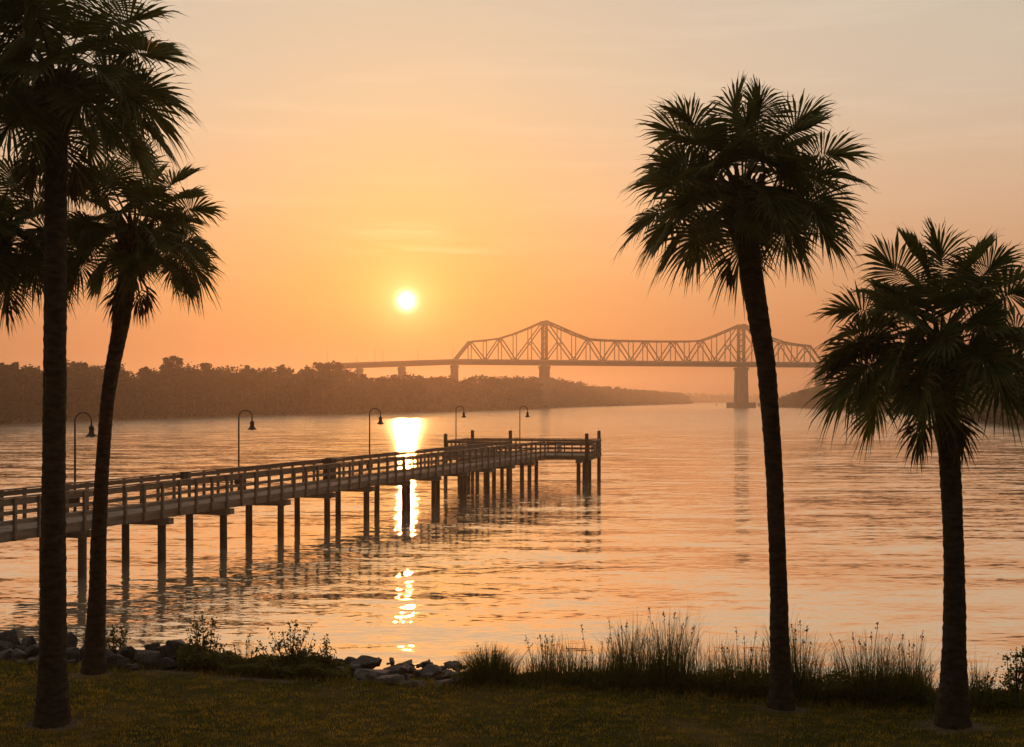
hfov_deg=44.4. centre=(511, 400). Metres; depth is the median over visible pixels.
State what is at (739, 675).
grass clump
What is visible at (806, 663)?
grass clump
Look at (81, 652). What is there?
rock
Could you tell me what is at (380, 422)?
gooseneck lamp
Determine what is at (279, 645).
shrub
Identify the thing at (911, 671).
grass clump
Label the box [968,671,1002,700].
shrub
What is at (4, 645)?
rock
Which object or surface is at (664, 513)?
river water
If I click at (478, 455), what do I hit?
wooden pier
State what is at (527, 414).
gooseneck lamp
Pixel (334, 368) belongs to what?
broadleaf tree
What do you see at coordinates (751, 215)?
cabbage palm
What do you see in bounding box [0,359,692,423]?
riverside woods
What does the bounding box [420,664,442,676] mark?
rock
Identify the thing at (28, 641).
rock
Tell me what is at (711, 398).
distant woods
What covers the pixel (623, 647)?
grass clump
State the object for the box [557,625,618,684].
grass clump
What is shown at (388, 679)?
rock
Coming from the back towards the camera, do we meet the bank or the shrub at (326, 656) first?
the bank
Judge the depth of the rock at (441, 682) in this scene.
17.32 m
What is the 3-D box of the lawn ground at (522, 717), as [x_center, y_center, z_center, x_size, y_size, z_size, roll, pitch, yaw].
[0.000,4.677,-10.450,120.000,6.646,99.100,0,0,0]
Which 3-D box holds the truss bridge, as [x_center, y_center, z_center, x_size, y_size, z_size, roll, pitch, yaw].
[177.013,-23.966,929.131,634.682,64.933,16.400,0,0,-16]
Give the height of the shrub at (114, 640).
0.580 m
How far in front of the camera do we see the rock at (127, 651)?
18.62 m
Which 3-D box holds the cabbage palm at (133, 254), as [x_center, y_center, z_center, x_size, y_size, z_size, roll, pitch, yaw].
[-5.458,0.212,17.902,2.776,7.896,2.725,0,0,-42]
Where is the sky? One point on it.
(396, 180)
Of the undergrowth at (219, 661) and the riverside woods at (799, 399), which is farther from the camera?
the riverside woods at (799, 399)
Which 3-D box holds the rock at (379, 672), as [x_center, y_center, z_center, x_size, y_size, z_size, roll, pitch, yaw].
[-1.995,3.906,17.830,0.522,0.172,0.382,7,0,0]
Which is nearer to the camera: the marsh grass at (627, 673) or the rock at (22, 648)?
the marsh grass at (627, 673)
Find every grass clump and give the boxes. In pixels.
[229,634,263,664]
[442,641,536,686]
[516,632,566,678]
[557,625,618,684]
[588,618,654,680]
[623,607,715,691]
[711,627,768,693]
[757,620,848,697]
[807,622,929,705]
[857,630,939,706]
[968,662,999,705]
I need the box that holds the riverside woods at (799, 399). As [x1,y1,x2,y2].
[778,382,1023,426]
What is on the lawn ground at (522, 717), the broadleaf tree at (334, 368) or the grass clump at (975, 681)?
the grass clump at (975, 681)
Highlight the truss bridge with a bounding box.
[324,320,1013,407]
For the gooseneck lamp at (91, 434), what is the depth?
42.42 m
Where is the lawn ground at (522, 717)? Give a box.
[0,655,1023,746]
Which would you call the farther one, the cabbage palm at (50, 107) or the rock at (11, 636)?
the rock at (11, 636)
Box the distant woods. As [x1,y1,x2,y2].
[663,391,787,402]
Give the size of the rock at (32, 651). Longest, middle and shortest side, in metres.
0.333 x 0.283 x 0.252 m
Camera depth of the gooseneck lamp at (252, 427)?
52.45 m
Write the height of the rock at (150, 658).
0.295 m
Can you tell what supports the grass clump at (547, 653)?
on the lawn ground at (522, 717)
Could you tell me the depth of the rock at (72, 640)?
19.11 m
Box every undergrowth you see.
[176,644,350,680]
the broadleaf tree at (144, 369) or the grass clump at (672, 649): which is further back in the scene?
the broadleaf tree at (144, 369)
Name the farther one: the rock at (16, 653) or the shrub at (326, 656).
the rock at (16, 653)
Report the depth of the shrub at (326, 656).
18.06 m
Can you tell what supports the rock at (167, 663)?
on the lawn ground at (522, 717)
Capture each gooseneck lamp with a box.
[69,412,96,511]
[234,410,256,489]
[366,408,383,467]
[455,406,465,444]
[518,406,529,449]
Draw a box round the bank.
[0,406,510,423]
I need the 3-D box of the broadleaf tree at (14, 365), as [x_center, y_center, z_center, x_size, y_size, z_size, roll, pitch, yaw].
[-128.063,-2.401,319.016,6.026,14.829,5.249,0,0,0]
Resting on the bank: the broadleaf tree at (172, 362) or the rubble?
the broadleaf tree at (172, 362)
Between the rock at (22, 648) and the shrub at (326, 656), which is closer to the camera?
the shrub at (326, 656)
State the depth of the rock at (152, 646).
19.05 m
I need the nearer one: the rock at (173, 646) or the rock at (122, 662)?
the rock at (122, 662)
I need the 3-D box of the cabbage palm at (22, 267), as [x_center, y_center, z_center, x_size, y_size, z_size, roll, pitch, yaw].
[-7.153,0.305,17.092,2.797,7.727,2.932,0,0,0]
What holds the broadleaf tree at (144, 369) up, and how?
on the bank
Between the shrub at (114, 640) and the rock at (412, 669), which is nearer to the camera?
the rock at (412, 669)
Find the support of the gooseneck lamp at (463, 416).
attached to the wooden pier
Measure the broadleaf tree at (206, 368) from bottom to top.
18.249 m
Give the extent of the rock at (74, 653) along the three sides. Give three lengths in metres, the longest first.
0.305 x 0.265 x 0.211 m
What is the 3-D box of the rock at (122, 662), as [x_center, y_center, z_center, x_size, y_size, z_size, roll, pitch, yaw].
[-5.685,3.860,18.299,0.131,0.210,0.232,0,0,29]
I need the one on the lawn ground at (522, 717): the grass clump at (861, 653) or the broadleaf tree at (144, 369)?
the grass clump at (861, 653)
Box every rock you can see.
[0,629,20,645]
[0,641,10,651]
[0,648,12,661]
[11,645,27,650]
[11,648,26,659]
[21,635,38,654]
[24,644,38,658]
[26,657,37,664]
[67,632,77,647]
[67,647,79,663]
[78,645,83,662]
[106,649,114,656]
[106,654,124,668]
[117,658,129,669]
[118,646,137,663]
[133,650,161,667]
[144,642,159,650]
[155,645,169,658]
[160,658,176,669]
[165,639,185,662]
[349,655,378,668]
[354,669,390,676]
[373,674,404,684]
[383,662,416,673]
[397,680,425,685]
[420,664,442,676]
[433,678,453,686]
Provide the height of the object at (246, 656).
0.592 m
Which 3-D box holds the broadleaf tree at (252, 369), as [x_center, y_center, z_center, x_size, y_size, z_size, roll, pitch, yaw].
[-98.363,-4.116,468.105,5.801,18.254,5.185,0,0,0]
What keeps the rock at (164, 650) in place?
on the lawn ground at (522, 717)
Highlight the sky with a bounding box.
[0,0,1023,400]
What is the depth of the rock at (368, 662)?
18.38 m
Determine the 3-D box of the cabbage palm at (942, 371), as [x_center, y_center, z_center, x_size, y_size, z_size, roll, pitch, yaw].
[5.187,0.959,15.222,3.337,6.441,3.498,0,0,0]
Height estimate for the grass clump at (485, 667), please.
0.594 m
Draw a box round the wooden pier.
[0,430,601,577]
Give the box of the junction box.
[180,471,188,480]
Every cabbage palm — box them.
[0,0,201,728]
[0,149,93,335]
[37,136,228,674]
[611,69,883,710]
[801,216,1023,729]
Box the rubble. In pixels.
[0,643,465,684]
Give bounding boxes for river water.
[0,403,1023,689]
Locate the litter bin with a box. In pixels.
[323,458,336,479]
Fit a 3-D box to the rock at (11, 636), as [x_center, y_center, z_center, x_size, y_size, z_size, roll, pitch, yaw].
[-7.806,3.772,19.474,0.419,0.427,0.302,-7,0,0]
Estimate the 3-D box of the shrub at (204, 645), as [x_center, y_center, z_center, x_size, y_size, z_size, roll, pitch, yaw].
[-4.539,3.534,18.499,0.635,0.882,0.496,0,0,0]
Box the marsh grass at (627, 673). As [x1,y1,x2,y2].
[456,604,1023,711]
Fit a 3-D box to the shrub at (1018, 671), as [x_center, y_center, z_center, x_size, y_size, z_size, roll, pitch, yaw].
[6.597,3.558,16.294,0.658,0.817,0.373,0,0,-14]
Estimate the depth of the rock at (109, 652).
18.75 m
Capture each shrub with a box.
[105,624,133,653]
[185,611,226,655]
[251,620,315,665]
[315,633,338,665]
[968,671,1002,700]
[995,645,1023,698]
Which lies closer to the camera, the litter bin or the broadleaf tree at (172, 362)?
the litter bin
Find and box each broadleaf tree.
[0,362,21,382]
[70,362,89,411]
[139,366,151,381]
[160,355,184,376]
[199,362,214,377]
[242,365,254,378]
[312,360,345,389]
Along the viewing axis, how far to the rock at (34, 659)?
18.54 m
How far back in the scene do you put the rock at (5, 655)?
18.76 m
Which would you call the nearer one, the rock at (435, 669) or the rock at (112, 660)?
the rock at (435, 669)
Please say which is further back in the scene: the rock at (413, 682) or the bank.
the bank
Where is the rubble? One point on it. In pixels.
(401, 669)
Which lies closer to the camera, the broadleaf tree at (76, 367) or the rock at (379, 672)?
the rock at (379, 672)

